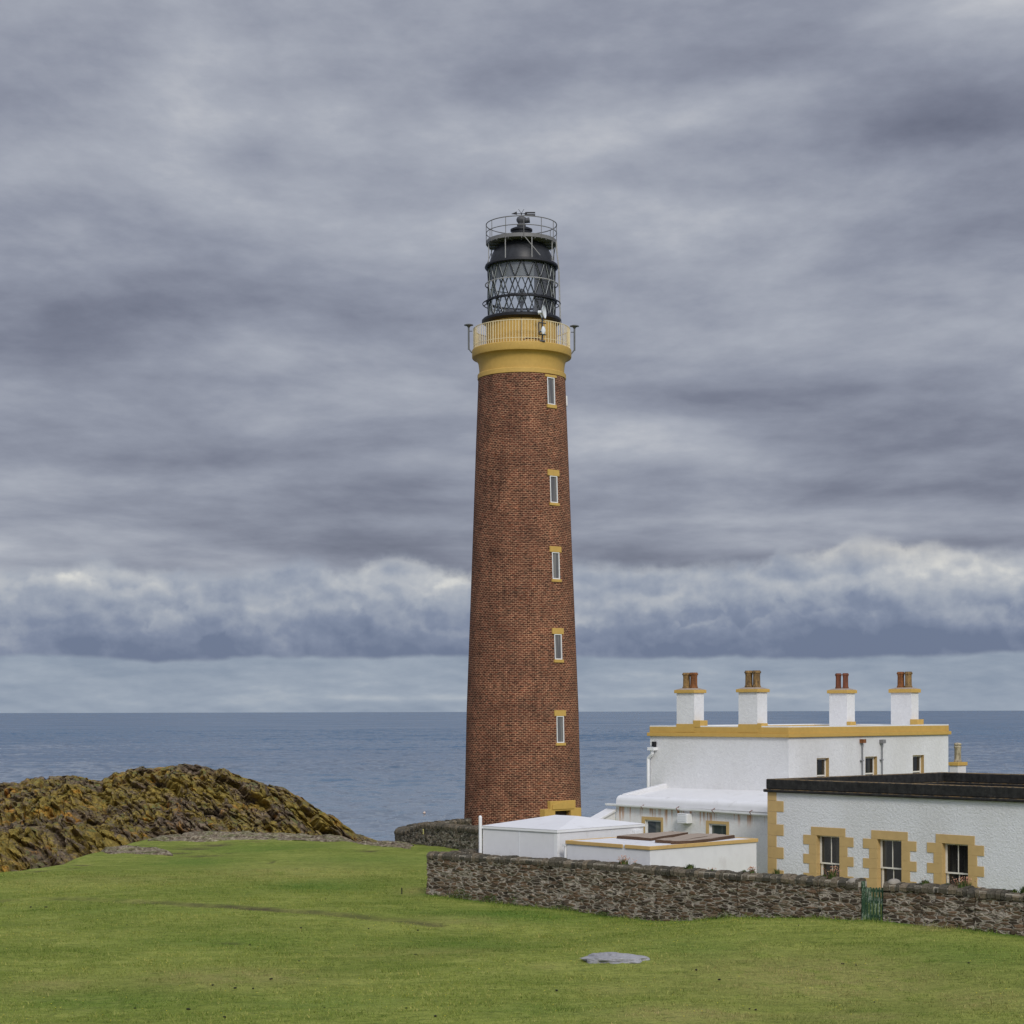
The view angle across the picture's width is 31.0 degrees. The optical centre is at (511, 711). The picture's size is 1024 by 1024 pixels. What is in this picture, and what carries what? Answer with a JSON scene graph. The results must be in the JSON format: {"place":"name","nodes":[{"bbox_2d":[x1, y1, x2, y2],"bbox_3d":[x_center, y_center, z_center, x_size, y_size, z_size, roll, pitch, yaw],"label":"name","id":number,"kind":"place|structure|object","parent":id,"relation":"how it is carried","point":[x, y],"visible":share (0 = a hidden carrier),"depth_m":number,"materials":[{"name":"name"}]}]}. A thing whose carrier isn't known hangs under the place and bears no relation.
{"place":"outdoors","nodes":[
{"label":"outdoors","id":0,"kind":"place"},
{"bbox_2d":[0,763,376,871],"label":"rocky hill","id":1,"kind":"structure","parent":0,"point":[53,821],"depth_m":117.23,"materials":[{"name":"brown stone"}]},
{"bbox_2d":[10,911,1012,1020],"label":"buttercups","id":2,"kind":"object","parent":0,"point":[478,968],"visible":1,"depth_m":47.48,"materials":[{"name":"yellow plant"}]},
{"bbox_2d":[0,818,1023,1023],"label":"grass ground","id":3,"kind":"structure","parent":0,"point":[247,855],"depth_m":49.91,"materials":[{"name":"green plant"}]},
{"bbox_2d":[101,845,172,855],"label":"rock outcrop","id":4,"kind":"object","parent":3,"relation":"on","point":[133,850],"visible":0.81,"depth_m":87.59,"materials":[{"name":"grey stone"}]},
{"bbox_2d":[148,831,413,848],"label":"rock outcrop","id":5,"kind":"object","parent":3,"relation":"on","point":[205,836],"visible":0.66,"depth_m":96.75,"materials":[{"name":"grey stone"}]},
{"bbox_2d":[394,818,482,849],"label":"stone wall","id":6,"kind":"structure","parent":3,"relation":"on","point":[461,834],"depth_m":92.79,"materials":[{"name":"grey stone"}]},
{"bbox_2d":[443,889,478,899],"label":"weed clump","id":7,"kind":"object","parent":3,"relation":"on","point":[458,895],"visible":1,"depth_m":66.67,"materials":[{"name":"green plant"}]},
{"bbox_2d":[441,849,482,853],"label":"stone wall","id":8,"kind":"structure","parent":3,"relation":"on","point":[469,851],"depth_m":69.08,"materials":[{"name":"grey stone"}]},
{"bbox_2d":[479,894,504,903],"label":"weed clump","id":9,"kind":"object","parent":3,"relation":"on","point":[490,899],"visible":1,"depth_m":65.70,"materials":[{"name":"green plant"}]},
{"bbox_2d":[464,209,580,824],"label":"lighthouse","id":10,"kind":"object","parent":3,"relation":"on","point":[522,743],"visible":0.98,"depth_m":109.47,"materials":[{"name":"brick"}]},
{"bbox_2d":[464,324,472,352],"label":"antenna mast","id":11,"kind":"object","parent":10,"relation":"attached to","point":[468,326],"visible":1,"depth_m":111.72,"materials":[{"name":"grey metal"}]},
{"bbox_2d":[538,305,545,341],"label":"satellite dish","id":12,"kind":"object","parent":10,"relation":"on","point":[542,312],"visible":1,"depth_m":109.23,"materials":[{"name":"grey metal"}]},
{"bbox_2d":[538,326,545,333],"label":"satellite dish","id":13,"kind":"object","parent":12,"relation":"attached to","point":[543,330],"visible":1,"depth_m":108.97,"materials":[{"name":"grey metal"}]},
{"bbox_2d":[545,374,556,408],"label":"window","id":14,"kind":"structure","parent":10,"relation":"in","point":[550,379],"depth_m":109.99,"materials":[{"name":"grey glass"}]},
{"bbox_2d":[547,469,559,505],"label":"window","id":15,"kind":"structure","parent":10,"relation":"in","point":[553,474],"depth_m":109.80,"materials":[{"name":"grey glass"}]},
{"bbox_2d":[549,546,561,581],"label":"window","id":16,"kind":"structure","parent":10,"relation":"in","point":[555,551],"depth_m":109.70,"materials":[{"name":"grey glass"}]},
{"bbox_2d":[552,628,563,662],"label":"window","id":17,"kind":"structure","parent":10,"relation":"in","point":[557,633],"depth_m":109.56,"materials":[{"name":"grey glass"}]},
{"bbox_2d":[554,710,565,745],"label":"window","id":18,"kind":"structure","parent":10,"relation":"in","point":[560,732],"depth_m":109.43,"materials":[{"name":"grey glass"}]},
{"bbox_2d":[555,811,565,814],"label":"door","id":19,"kind":"structure","parent":10,"relation":"in","point":[556,812],"depth_m":109.62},
{"bbox_2d":[570,325,578,353],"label":"antenna mast","id":20,"kind":"object","parent":10,"relation":"attached to","point":[574,327],"visible":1,"depth_m":112.11,"materials":[{"name":"grey metal"}]},
{"bbox_2d":[544,905,576,911],"bbox_3d":[1.684,6.757,63.536,1.633,0.202,0.243,0,0,41],"label":"weed clump","id":21,"kind":"object","parent":3,"relation":"on","point":[554,907],"visible":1,"depth_m":63.56,"materials":[{"name":"green plant"}]},
{"bbox_2d":[479,815,644,858],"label":"white shed","id":22,"kind":"structure","parent":3,"relation":"on","point":[543,837],"depth_m":67.59,"materials":[{"name":"paint"}]},
{"bbox_2d":[592,911,612,916],"bbox_3d":[3.181,6.840,62.226,1.520,0.197,0.241,0,0,39],"label":"weed clump","id":23,"kind":"object","parent":3,"relation":"on","point":[601,912],"visible":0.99,"depth_m":62.27,"materials":[{"name":"green plant"}]},
{"bbox_2d":[580,952,649,963],"bbox_3d":[2.800,6.643,49.119,1.974,0.458,1.648,3,0,8],"label":"boulder","id":24,"kind":"object","parent":3,"relation":"on","point":[607,957],"visible":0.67,"depth_m":48.71,"materials":[{"name":"grey stone"}]},
{"bbox_2d":[426,851,866,920],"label":"stone wall","id":25,"kind":"structure","parent":3,"relation":"on","point":[656,892],"depth_m":61.47,"materials":[{"name":"grey stone"}]},
{"bbox_2d":[614,855,632,863],"bbox_3d":[3.735,4.999,62.217,1.005,0.307,0.329,0,0,0],"label":"wall plant","id":26,"kind":"object","parent":25,"relation":"on","point":[623,861],"depth_m":62.19,"materials":[{"name":"green plant"}]},
{"bbox_2d":[684,864,695,868],"bbox_3d":[5.874,5.075,60.389,0.573,0.194,0.309,0,0,0],"label":"wall plant","id":27,"kind":"object","parent":25,"relation":"on","point":[688,866],"depth_m":60.34,"materials":[{"name":"green plant"}]},
{"bbox_2d":[747,866,758,873],"bbox_3d":[7.638,5.047,58.812,0.478,0.239,0.257,0,0,0],"label":"wall plant","id":28,"kind":"object","parent":25,"relation":"on","point":[752,870],"depth_m":58.79,"materials":[{"name":"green plant"}]},
{"bbox_2d":[823,866,839,878],"bbox_3d":[9.872,4.951,56.839,0.568,0.399,0.280,0,0,-10],"label":"wall plant","id":29,"kind":"object","parent":25,"relation":"on","point":[831,874],"depth_m":56.79,"materials":[{"name":"green plant"}]},
{"bbox_2d":[861,881,883,920],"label":"wooden gate","id":30,"kind":"structure","parent":25,"relation":"attached to","point":[872,902],"depth_m":55.83,"materials":[{"name":"green paint"}]},
{"bbox_2d":[562,837,757,872],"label":"flat roofed store","id":31,"kind":"structure","parent":3,"relation":"on","point":[736,854],"depth_m":64.44,"materials":[{"name":"white paint"}]},
{"bbox_2d":[617,831,687,840],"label":"flagstone","id":32,"kind":"object","parent":31,"relation":"on","point":[651,836],"visible":0.95,"depth_m":66.66,"materials":[{"name":"stone"}]},
{"bbox_2d":[655,833,717,842],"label":"flagstone","id":33,"kind":"object","parent":31,"relation":"on","point":[683,837],"visible":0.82,"depth_m":65.45,"materials":[{"name":"stone"}]},
{"bbox_2d":[671,834,734,843],"bbox_3d":[6.838,4.530,65.335,0.663,0.111,4.164,0,0,31],"label":"flagstone","id":34,"kind":"object","parent":31,"relation":"on","point":[711,838],"visible":1,"depth_m":64.98,"materials":[{"name":"stone"}]},
{"bbox_2d":[591,784,767,872],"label":"annex","id":35,"kind":"object","parent":3,"relation":"on","point":[659,808],"visible":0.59,"depth_m":73.58,"materials":[{"name":"white paint"}]},
{"bbox_2d":[642,816,662,832],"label":"window","id":36,"kind":"structure","parent":35,"relation":"in","point":[654,824],"depth_m":75.12,"materials":[{"name":"yellow stone"}]},
{"bbox_2d":[706,820,728,834],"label":"window","id":37,"kind":"structure","parent":35,"relation":"in","point":[717,827],"depth_m":72.50,"materials":[{"name":"yellow stone"}]},
{"bbox_2d":[647,670,950,812],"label":"white house","id":38,"kind":"structure","parent":3,"relation":"on","point":[753,749],"depth_m":77.19,"materials":[{"name":"paint"}]},
{"bbox_2d":[817,758,828,776],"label":"window","id":39,"kind":"structure","parent":38,"relation":"in","point":[822,763],"depth_m":75.56,"materials":[{"name":"yellow glass"}]},
{"bbox_2d":[865,756,876,774],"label":"window","id":40,"kind":"structure","parent":38,"relation":"in","point":[870,762],"depth_m":77.90,"materials":[{"name":"yellow glass"}]},
{"bbox_2d":[913,755,923,772],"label":"window","id":41,"kind":"structure","parent":38,"relation":"in","point":[918,760],"depth_m":80.37,"materials":[{"name":"yellow glass"}]},
{"bbox_2d":[883,879,1023,935],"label":"stone wall","id":42,"kind":"structure","parent":3,"relation":"on","point":[1000,911],"depth_m":53.84,"materials":[{"name":"grey stone"}]},
{"bbox_2d":[914,879,930,884],"bbox_3d":[12.253,5.021,54.745,0.595,0.228,0.276,0,0,0],"label":"wall plant","id":43,"kind":"object","parent":42,"relation":"on","point":[924,882],"depth_m":54.69,"materials":[{"name":"green plant"}]},
{"bbox_2d":[948,875,978,887],"bbox_3d":[13.196,4.979,53.939,0.882,0.337,0.452,0,0,12],"label":"wall plant","id":44,"kind":"object","parent":42,"relation":"on","point":[961,883],"depth_m":53.86,"materials":[{"name":"green plant"}]},
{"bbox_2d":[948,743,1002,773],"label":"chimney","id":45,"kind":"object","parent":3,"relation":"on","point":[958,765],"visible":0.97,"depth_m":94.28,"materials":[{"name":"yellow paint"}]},
{"bbox_2d":[0,711,1023,840],"bbox_3d":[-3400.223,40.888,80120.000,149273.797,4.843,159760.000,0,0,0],"label":"sea water","id":46,"kind":"structure","parent":0,"point":[380,776],"depth_m":1586.42,"materials":[{"name":"blue liquid"}]},
{"bbox_2d":[0,0,1023,712],"label":"sky","id":47,"kind":"structure","parent":0,"point":[244,250],"materials":[{"name":"grey"}]},
{"bbox_2d":[763,772,1023,891],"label":"building","id":48,"kind":"structure","parent":0,"point":[940,828],"depth_m":64.00,"materials":[{"name":"white paint"}]},
{"bbox_2d":[803,827,853,877],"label":"window","id":49,"kind":"structure","parent":48,"relation":"in","point":[828,847],"depth_m":66.08,"materials":[{"name":"yellow stone"}]},
{"bbox_2d":[863,830,916,887],"bbox_3d":[13.150,5.304,63.901,0.355,2.325,2.278,0,0,-41],"label":"window","id":50,"kind":"structure","parent":48,"relation":"in","point":[889,851],"depth_m":64.08,"materials":[{"name":"yellow stone"}]},
{"bbox_2d":[927,834,983,887],"bbox_3d":[14.933,5.300,61.850,0.355,2.325,2.278,0,0,-41],"label":"window","id":51,"kind":"structure","parent":48,"relation":"in","point":[955,856],"depth_m":61.99,"materials":[{"name":"yellow stone"}]}
]}

